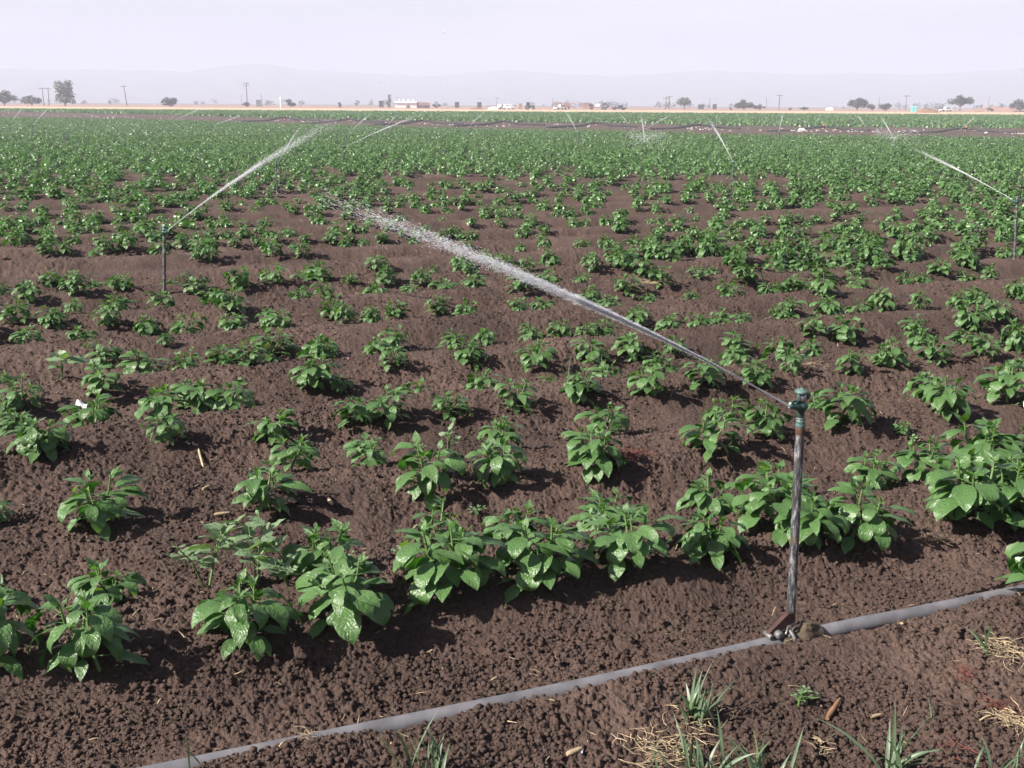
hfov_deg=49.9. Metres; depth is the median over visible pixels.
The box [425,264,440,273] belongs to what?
pepper plant
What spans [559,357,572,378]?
grass tuft
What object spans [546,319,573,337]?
pepper plant
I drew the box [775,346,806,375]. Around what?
pepper plant
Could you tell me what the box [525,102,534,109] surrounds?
tractor
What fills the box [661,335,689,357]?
pepper plant
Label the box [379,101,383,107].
field box
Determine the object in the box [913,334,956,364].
pepper plant
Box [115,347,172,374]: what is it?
pepper plant
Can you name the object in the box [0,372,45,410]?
pepper plant
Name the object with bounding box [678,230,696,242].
pepper plant
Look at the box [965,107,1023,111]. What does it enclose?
earth bank
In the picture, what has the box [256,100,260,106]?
field box
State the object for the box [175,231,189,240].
pepper plant
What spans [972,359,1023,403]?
pepper plant
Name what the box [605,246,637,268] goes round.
pepper plant
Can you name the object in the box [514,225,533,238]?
pepper plant
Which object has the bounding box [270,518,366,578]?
pepper plant
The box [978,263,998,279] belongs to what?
pepper plant
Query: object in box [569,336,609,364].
pepper plant
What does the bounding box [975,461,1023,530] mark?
pepper plant
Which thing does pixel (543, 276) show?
pepper plant
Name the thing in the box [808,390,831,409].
pepper plant
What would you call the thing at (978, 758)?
grass tuft
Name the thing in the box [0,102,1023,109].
distant plain
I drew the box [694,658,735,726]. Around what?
grass tuft
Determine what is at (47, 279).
pepper plant
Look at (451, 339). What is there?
pepper plant
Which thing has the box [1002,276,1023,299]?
pepper plant
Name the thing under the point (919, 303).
pepper plant
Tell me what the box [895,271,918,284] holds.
pepper plant
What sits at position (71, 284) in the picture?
pepper plant
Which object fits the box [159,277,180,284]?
pepper plant
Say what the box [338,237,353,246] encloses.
pepper plant
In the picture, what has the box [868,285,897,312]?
pepper plant
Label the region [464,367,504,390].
pepper plant
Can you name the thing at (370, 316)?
pepper plant
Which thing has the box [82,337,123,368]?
pepper plant
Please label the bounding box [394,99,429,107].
farm building
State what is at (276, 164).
sprinkler
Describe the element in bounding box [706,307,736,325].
pepper plant
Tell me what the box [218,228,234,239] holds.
pepper plant
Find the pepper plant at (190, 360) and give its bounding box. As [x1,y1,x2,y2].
[166,346,201,370]
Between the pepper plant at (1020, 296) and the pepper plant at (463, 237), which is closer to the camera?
the pepper plant at (1020, 296)
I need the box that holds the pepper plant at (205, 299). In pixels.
[195,287,225,305]
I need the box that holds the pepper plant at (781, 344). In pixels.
[755,335,795,361]
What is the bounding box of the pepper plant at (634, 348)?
[606,331,647,362]
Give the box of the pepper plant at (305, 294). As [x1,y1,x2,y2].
[286,285,312,298]
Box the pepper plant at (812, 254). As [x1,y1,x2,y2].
[799,244,820,261]
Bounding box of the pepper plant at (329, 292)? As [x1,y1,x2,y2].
[310,279,335,297]
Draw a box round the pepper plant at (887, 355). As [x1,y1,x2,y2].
[870,336,910,367]
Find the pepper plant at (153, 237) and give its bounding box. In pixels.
[145,229,167,242]
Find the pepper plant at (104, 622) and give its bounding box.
[25,583,149,681]
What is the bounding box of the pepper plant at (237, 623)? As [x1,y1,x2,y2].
[191,567,302,660]
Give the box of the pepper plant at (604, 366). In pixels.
[586,354,623,377]
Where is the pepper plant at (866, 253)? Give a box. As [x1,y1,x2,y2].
[856,241,884,265]
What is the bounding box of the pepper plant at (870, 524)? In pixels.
[818,475,920,553]
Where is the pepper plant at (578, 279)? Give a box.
[572,272,592,282]
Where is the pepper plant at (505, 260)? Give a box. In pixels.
[489,252,513,270]
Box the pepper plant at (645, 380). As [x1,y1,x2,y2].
[627,363,668,396]
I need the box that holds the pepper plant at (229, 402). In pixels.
[203,377,256,411]
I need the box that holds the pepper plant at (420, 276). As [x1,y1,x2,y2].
[409,267,431,283]
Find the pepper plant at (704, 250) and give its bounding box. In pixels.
[694,234,721,257]
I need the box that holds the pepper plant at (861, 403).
[813,381,876,430]
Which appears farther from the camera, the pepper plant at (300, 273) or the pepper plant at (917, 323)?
the pepper plant at (300, 273)
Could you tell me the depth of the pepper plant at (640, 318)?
8.06 m
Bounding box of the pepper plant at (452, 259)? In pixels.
[450,252,469,265]
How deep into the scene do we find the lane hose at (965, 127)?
69.35 m
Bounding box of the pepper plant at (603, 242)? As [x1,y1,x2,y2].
[596,234,612,247]
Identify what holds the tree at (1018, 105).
on the bare field at (431, 107)
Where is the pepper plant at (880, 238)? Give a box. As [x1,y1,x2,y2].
[859,230,885,246]
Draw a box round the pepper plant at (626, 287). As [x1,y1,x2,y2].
[612,273,644,297]
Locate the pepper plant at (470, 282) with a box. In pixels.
[461,270,488,287]
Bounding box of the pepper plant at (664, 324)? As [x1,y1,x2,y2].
[654,312,685,331]
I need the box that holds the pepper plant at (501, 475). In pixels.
[465,435,531,488]
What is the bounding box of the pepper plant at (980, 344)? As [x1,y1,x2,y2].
[962,332,1001,360]
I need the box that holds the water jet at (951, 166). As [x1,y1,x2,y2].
[905,140,1012,199]
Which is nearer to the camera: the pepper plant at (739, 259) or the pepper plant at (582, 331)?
the pepper plant at (582, 331)
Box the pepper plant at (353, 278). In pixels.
[341,272,358,283]
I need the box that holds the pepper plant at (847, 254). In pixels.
[829,242,859,262]
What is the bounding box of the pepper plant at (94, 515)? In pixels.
[57,466,148,541]
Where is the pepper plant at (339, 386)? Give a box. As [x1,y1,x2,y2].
[329,372,354,393]
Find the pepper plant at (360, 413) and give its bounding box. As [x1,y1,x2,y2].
[330,395,376,428]
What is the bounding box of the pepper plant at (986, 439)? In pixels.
[934,413,1023,483]
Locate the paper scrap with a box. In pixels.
[75,399,88,408]
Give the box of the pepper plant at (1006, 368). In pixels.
[999,357,1023,388]
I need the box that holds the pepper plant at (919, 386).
[897,371,943,399]
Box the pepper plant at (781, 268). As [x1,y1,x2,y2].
[762,254,789,272]
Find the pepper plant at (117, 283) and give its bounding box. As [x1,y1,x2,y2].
[106,273,134,290]
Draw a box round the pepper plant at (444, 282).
[428,276,460,289]
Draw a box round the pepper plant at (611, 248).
[603,240,623,260]
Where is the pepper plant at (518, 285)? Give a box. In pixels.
[504,270,532,293]
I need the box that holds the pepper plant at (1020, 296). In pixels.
[1015,285,1023,302]
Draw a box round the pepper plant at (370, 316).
[358,304,382,322]
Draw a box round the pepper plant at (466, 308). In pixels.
[452,297,479,314]
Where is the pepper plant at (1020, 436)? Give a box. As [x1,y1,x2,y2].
[1006,423,1023,460]
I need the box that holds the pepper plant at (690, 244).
[681,236,696,254]
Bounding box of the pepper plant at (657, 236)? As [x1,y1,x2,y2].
[643,231,663,244]
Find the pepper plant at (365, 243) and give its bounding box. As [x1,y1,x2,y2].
[357,237,369,246]
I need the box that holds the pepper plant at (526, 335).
[518,326,543,340]
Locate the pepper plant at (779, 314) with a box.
[768,303,795,320]
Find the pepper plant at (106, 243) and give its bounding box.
[92,231,115,251]
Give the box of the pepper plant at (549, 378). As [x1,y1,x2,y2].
[537,373,557,381]
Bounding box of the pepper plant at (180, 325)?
[169,313,206,334]
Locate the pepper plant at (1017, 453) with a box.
[975,442,1023,511]
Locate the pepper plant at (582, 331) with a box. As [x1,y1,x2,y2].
[571,322,597,336]
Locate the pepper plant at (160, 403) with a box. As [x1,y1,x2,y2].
[134,383,199,419]
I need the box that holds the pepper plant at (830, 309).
[808,295,844,315]
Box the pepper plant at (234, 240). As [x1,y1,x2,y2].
[228,234,242,246]
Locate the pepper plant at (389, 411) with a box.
[364,384,419,428]
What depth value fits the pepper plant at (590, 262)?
10.36 m
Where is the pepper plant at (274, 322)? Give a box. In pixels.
[264,309,294,328]
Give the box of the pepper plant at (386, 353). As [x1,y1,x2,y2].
[379,345,407,371]
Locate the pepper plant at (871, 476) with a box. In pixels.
[844,449,904,489]
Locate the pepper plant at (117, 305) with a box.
[96,292,138,312]
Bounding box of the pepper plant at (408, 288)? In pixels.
[399,281,418,292]
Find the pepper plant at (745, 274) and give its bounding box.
[731,263,762,283]
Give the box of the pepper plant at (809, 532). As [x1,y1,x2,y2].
[772,488,849,550]
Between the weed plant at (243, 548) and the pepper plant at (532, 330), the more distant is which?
the pepper plant at (532, 330)
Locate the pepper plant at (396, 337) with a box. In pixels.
[378,324,408,350]
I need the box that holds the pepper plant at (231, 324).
[218,312,249,330]
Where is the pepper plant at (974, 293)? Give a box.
[962,285,989,300]
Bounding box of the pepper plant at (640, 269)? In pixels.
[629,257,658,276]
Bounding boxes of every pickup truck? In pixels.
[503,104,514,109]
[553,105,567,109]
[611,105,626,109]
[939,107,952,111]
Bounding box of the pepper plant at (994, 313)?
[982,298,1015,320]
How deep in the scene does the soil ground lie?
4.90 m
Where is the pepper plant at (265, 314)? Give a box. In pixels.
[254,308,280,327]
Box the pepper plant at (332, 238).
[322,230,339,243]
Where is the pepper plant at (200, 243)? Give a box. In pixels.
[187,236,214,253]
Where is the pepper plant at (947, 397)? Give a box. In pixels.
[914,375,976,421]
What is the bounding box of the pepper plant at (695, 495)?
[675,467,744,519]
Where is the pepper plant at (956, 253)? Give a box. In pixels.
[947,247,962,260]
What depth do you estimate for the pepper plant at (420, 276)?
9.65 m
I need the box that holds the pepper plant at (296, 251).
[288,240,310,257]
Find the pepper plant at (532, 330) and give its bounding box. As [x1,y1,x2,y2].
[518,321,537,333]
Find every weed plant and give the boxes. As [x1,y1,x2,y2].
[45,350,90,379]
[161,514,251,587]
[220,516,287,585]
[253,535,304,586]
[390,545,400,552]
[439,422,460,448]
[468,504,485,516]
[579,507,607,530]
[787,685,819,706]
[791,686,818,707]
[905,434,921,442]
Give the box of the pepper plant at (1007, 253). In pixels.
[995,242,1016,258]
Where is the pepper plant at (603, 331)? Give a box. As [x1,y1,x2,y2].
[588,317,619,336]
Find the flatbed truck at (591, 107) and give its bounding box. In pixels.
[589,104,606,109]
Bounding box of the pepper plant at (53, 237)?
[38,230,59,245]
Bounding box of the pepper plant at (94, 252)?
[87,243,111,256]
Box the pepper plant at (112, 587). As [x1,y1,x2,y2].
[67,557,150,605]
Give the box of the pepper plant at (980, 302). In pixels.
[972,292,992,305]
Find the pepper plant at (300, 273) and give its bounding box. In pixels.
[290,271,304,277]
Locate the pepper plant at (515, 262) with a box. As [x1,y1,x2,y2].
[497,253,517,265]
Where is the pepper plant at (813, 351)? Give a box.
[796,335,825,359]
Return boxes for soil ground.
[0,111,1023,767]
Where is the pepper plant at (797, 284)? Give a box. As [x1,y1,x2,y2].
[776,273,809,292]
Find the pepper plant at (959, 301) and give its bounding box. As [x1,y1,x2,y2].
[945,289,975,308]
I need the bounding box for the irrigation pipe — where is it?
[137,584,1023,767]
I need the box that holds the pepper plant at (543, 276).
[533,273,546,287]
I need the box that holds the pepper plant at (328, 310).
[317,293,346,319]
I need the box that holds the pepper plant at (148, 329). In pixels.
[133,314,163,335]
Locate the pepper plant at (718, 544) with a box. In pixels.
[674,508,748,570]
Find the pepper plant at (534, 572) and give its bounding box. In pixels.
[488,516,597,604]
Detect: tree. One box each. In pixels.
[0,90,18,105]
[19,95,41,105]
[53,80,75,105]
[160,97,177,106]
[286,99,295,106]
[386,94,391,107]
[676,97,691,109]
[734,99,754,108]
[753,104,764,109]
[847,97,868,110]
[866,104,875,110]
[879,102,891,110]
[947,94,974,110]
[1009,98,1023,111]
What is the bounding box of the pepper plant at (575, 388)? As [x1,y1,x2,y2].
[560,366,604,404]
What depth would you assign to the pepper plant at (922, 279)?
10.05 m
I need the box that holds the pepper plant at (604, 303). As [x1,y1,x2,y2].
[598,293,622,306]
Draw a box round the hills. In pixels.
[0,64,1023,107]
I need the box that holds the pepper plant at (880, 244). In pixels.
[854,236,883,258]
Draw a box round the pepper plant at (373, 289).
[360,281,388,294]
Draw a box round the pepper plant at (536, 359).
[513,339,557,372]
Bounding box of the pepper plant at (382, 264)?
[365,255,389,271]
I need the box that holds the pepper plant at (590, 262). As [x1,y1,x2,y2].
[576,251,603,271]
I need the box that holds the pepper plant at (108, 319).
[89,305,125,327]
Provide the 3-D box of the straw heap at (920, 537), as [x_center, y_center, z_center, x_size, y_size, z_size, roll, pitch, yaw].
[1.548,0.564,4.044,0.161,0.025,0.170,0,14,0]
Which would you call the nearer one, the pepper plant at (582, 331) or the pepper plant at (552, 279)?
the pepper plant at (582, 331)
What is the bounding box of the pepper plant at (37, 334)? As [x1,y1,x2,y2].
[9,324,44,344]
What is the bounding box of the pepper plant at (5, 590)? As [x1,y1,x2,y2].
[0,583,16,596]
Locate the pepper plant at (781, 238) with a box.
[773,232,795,247]
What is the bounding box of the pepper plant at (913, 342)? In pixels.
[900,326,937,348]
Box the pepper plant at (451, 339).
[436,327,468,349]
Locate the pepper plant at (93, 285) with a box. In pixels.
[78,278,105,288]
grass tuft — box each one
[184,732,200,767]
[375,709,449,767]
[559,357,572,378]
[641,696,767,767]
[669,666,721,724]
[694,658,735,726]
[697,705,804,767]
[816,704,944,767]
[926,734,1000,767]
[928,699,946,720]
[965,616,1012,655]
[970,735,1023,767]
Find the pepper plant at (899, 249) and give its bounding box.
[888,235,917,259]
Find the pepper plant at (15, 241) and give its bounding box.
[2,226,32,246]
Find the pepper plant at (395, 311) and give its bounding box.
[384,299,410,319]
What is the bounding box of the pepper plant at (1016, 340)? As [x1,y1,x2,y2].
[995,317,1023,354]
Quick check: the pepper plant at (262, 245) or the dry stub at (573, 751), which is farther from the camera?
the pepper plant at (262, 245)
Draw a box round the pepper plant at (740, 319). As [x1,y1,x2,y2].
[730,310,753,322]
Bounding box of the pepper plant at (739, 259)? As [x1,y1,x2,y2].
[721,246,749,267]
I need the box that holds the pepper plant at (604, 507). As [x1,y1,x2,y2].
[567,486,651,531]
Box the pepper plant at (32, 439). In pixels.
[3,416,74,462]
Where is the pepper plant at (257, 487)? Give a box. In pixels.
[230,458,311,517]
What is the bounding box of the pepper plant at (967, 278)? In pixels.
[957,269,977,281]
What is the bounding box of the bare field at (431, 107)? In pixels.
[0,104,994,111]
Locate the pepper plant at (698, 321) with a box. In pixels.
[683,311,712,327]
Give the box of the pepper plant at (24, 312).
[0,297,35,323]
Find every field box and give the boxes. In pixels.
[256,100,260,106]
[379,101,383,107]
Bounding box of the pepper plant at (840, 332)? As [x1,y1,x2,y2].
[824,315,869,345]
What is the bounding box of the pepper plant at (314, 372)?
[288,351,340,390]
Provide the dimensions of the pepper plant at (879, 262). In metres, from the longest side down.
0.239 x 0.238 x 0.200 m
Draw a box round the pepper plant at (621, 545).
[582,502,689,582]
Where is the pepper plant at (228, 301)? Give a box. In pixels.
[209,286,251,313]
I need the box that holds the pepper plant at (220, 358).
[201,343,235,365]
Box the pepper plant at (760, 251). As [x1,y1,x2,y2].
[754,240,775,255]
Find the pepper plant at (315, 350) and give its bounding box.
[298,334,338,358]
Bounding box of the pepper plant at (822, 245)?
[808,234,837,251]
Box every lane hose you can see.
[242,116,319,121]
[305,117,383,123]
[372,119,462,125]
[453,120,544,126]
[546,121,636,127]
[649,123,740,129]
[767,124,869,131]
[902,126,1016,133]
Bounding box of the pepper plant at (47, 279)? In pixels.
[38,269,63,287]
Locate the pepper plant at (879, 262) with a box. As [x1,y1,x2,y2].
[870,252,895,268]
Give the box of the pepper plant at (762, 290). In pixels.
[757,280,787,294]
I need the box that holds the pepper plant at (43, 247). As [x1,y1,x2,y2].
[35,241,56,256]
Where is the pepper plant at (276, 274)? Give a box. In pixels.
[258,262,287,283]
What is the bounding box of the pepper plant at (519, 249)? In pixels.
[514,243,527,251]
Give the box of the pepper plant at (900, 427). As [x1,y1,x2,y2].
[891,420,912,435]
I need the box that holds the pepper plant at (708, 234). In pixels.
[698,228,721,242]
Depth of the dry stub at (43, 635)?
3.16 m
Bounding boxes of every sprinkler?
[160,225,168,293]
[275,162,277,197]
[731,160,734,186]
[787,387,810,628]
[1010,196,1022,258]
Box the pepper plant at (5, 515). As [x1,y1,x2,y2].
[0,497,15,521]
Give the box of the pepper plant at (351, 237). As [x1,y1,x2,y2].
[342,232,356,240]
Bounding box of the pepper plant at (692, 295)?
[680,290,700,299]
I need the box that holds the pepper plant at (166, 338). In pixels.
[156,331,174,345]
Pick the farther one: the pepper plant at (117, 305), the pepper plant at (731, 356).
the pepper plant at (117, 305)
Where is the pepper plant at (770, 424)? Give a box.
[742,397,791,440]
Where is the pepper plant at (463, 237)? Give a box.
[458,231,474,241]
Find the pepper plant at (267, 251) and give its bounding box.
[261,240,282,256]
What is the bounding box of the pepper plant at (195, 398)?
[169,377,215,414]
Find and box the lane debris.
[22,113,1023,133]
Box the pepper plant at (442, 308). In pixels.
[424,294,454,313]
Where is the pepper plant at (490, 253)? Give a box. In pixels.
[477,248,492,263]
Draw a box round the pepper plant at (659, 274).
[648,266,673,288]
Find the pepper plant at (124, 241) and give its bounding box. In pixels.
[114,233,135,251]
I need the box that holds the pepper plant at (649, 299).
[639,293,659,302]
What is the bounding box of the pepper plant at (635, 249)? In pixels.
[625,244,643,259]
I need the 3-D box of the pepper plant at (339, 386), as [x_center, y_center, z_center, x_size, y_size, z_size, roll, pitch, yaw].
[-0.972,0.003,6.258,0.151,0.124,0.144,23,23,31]
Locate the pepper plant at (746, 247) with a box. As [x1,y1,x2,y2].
[725,240,752,258]
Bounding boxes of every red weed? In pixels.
[606,446,658,462]
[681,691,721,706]
[930,732,982,761]
[946,662,981,682]
[975,691,1023,719]
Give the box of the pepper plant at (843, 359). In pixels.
[834,348,875,374]
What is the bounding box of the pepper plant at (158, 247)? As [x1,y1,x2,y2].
[145,239,175,254]
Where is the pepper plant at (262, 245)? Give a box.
[258,237,275,250]
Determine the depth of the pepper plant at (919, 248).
11.74 m
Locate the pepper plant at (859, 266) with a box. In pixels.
[840,257,869,274]
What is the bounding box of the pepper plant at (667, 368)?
[641,349,677,374]
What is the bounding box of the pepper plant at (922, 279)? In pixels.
[914,273,933,283]
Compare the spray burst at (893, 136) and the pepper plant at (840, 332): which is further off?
the spray burst at (893, 136)
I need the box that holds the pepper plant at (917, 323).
[898,313,926,336]
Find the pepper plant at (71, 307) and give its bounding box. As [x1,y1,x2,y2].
[62,297,83,313]
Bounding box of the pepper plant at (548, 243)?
[536,235,551,250]
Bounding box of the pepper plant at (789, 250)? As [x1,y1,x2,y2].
[769,241,795,266]
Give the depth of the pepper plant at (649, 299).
8.85 m
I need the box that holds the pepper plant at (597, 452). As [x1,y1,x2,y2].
[561,426,626,483]
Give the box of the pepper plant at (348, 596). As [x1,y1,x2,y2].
[295,546,394,644]
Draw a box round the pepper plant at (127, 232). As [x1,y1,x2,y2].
[113,228,141,243]
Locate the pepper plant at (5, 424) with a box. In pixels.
[0,408,33,435]
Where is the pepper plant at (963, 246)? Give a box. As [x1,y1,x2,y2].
[951,235,978,254]
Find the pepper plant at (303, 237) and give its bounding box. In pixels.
[298,232,311,241]
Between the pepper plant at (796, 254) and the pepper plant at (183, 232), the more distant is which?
the pepper plant at (183, 232)
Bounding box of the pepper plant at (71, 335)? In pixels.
[65,324,99,340]
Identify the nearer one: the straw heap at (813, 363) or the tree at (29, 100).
the straw heap at (813, 363)
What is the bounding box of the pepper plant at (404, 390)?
[393,377,433,393]
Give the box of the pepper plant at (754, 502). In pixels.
[732,459,832,547]
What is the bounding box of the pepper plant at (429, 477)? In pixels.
[391,431,465,508]
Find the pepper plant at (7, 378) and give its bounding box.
[0,370,16,383]
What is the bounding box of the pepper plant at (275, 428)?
[244,408,300,445]
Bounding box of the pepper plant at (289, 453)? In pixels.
[267,433,321,471]
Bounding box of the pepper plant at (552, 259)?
[537,248,561,265]
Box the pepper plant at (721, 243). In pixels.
[705,231,727,254]
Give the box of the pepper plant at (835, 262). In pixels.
[813,249,846,268]
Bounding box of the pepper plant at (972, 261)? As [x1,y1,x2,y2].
[952,247,984,269]
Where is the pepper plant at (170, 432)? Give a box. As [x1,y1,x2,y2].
[141,409,189,444]
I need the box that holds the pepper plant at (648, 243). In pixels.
[639,238,662,253]
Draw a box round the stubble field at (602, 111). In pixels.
[0,106,1023,114]
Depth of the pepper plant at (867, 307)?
8.45 m
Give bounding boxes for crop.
[0,108,1023,128]
[0,136,1023,186]
[0,166,1023,583]
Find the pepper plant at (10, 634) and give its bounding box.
[0,573,39,680]
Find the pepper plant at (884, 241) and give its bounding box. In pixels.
[864,231,889,247]
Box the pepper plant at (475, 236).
[468,229,480,240]
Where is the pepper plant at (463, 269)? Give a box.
[455,259,477,272]
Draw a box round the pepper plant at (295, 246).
[289,241,299,248]
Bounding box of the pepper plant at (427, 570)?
[393,518,506,617]
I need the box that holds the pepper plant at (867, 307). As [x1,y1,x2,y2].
[841,297,878,313]
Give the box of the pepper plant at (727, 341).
[720,330,753,353]
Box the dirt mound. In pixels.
[916,108,939,112]
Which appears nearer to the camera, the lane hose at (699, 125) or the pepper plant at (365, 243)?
the pepper plant at (365, 243)
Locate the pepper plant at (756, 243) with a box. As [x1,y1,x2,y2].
[744,235,761,249]
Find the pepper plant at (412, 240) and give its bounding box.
[408,235,419,244]
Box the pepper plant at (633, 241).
[622,234,642,245]
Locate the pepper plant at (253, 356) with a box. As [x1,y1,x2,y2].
[226,340,266,366]
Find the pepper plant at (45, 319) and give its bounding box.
[34,305,68,329]
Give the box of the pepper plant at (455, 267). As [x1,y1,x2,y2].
[452,258,470,271]
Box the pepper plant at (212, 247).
[197,239,221,260]
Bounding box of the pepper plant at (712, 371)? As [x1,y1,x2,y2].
[680,357,726,391]
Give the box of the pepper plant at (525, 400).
[494,376,536,415]
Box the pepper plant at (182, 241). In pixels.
[172,233,192,249]
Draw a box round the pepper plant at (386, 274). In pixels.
[374,265,397,284]
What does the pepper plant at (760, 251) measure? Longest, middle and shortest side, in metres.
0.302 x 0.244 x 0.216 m
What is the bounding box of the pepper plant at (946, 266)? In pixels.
[926,257,952,274]
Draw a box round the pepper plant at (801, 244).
[793,235,813,248]
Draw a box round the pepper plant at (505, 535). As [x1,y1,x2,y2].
[480,499,549,541]
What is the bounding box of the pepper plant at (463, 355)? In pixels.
[448,337,488,368]
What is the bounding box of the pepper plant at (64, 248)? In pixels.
[55,240,72,253]
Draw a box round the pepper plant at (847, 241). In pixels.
[835,231,859,248]
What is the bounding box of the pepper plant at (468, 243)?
[463,240,473,249]
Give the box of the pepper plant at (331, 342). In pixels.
[306,333,339,356]
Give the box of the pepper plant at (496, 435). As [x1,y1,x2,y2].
[475,415,525,450]
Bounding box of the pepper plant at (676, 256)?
[658,240,685,261]
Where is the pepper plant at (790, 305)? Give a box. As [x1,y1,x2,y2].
[775,297,807,317]
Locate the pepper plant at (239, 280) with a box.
[223,266,253,290]
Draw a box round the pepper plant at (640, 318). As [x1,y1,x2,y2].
[624,304,651,326]
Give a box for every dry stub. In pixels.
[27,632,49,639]
[197,448,203,467]
[214,512,229,515]
[327,497,332,504]
[566,747,581,755]
[825,697,840,719]
[870,713,881,717]
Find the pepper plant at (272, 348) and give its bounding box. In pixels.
[247,327,300,361]
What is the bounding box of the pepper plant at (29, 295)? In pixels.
[6,279,41,302]
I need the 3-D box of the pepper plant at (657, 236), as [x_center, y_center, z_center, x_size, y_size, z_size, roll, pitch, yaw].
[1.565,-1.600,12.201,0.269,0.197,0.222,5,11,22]
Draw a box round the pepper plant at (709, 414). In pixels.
[702,395,750,422]
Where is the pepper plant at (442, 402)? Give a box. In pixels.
[430,391,472,422]
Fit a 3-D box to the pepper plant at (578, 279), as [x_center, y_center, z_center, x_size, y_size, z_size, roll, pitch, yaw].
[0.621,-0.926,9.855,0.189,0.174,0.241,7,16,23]
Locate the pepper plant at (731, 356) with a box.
[718,344,754,365]
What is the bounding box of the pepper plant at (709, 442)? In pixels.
[679,406,752,462]
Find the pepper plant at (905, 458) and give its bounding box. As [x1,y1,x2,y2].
[889,435,955,481]
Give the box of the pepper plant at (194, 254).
[188,245,204,259]
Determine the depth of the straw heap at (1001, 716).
2.86 m
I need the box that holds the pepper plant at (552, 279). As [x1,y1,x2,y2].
[538,268,562,283]
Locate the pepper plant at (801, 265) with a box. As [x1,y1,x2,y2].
[789,256,810,271]
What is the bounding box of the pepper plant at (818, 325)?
[795,314,828,335]
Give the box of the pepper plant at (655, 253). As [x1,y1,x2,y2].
[644,238,671,259]
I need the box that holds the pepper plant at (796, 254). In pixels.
[788,244,807,260]
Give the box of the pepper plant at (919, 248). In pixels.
[908,242,924,256]
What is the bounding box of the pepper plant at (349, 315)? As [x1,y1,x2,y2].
[334,300,357,323]
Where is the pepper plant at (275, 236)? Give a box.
[270,231,283,241]
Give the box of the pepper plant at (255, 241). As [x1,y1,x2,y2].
[249,235,262,245]
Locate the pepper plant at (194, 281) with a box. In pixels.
[176,270,211,294]
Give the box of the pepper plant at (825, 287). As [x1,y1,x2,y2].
[804,273,841,297]
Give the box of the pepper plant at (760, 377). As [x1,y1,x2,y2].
[736,358,775,388]
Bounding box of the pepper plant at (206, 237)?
[199,232,216,244]
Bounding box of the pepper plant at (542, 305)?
[529,296,554,309]
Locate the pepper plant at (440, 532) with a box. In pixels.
[412,495,467,551]
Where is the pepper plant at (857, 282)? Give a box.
[843,270,873,288]
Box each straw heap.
[296,727,320,739]
[611,712,727,767]
[641,279,660,284]
[664,689,733,731]
[803,361,827,367]
[806,732,840,756]
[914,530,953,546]
[967,628,1023,671]
[977,697,1023,735]
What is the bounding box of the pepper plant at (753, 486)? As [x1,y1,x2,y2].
[744,459,810,505]
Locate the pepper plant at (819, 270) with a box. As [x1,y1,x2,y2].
[805,257,836,278]
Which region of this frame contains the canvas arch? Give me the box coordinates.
[487,106,498,109]
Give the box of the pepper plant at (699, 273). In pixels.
[686,265,706,278]
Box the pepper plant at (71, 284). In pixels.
[53,269,91,295]
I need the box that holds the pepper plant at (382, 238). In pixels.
[372,230,391,244]
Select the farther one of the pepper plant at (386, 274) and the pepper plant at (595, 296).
the pepper plant at (386, 274)
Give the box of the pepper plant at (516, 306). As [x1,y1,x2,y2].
[507,296,529,310]
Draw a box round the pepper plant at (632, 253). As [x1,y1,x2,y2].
[619,249,641,261]
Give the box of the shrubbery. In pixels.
[47,98,1006,108]
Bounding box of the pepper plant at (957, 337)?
[949,327,977,344]
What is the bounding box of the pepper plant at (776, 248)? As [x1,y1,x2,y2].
[773,241,786,251]
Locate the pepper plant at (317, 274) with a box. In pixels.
[301,259,333,281]
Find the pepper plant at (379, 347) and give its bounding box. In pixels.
[362,335,393,354]
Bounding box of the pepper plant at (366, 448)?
[343,431,386,467]
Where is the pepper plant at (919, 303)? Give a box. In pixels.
[908,288,932,309]
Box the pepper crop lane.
[0,116,1023,148]
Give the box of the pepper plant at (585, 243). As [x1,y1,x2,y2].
[572,237,592,247]
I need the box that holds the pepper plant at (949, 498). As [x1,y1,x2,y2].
[921,443,1023,529]
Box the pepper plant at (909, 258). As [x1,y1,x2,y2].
[903,251,924,263]
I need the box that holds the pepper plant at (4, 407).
[0,395,22,419]
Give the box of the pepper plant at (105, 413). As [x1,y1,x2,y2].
[57,393,122,428]
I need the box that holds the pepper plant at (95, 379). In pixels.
[81,360,123,396]
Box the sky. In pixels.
[0,0,1023,76]
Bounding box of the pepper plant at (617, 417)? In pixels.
[574,401,632,436]
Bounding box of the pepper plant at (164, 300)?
[143,289,174,308]
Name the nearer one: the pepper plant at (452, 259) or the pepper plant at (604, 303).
the pepper plant at (604, 303)
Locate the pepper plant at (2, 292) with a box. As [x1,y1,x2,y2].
[0,282,13,294]
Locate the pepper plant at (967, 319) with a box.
[950,300,990,330]
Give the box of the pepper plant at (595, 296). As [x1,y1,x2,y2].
[578,284,602,304]
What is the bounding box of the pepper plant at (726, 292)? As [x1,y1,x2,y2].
[716,279,745,296]
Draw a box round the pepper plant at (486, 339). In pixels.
[471,327,497,346]
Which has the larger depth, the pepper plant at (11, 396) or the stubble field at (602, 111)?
the stubble field at (602, 111)
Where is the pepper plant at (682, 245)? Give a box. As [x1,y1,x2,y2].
[668,237,688,253]
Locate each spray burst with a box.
[620,128,669,152]
[869,126,917,146]
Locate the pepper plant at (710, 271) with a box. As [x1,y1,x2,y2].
[703,265,720,275]
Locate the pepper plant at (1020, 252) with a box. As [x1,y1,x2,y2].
[1011,244,1023,258]
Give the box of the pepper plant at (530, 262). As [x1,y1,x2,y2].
[519,254,535,271]
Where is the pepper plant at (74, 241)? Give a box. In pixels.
[62,233,83,244]

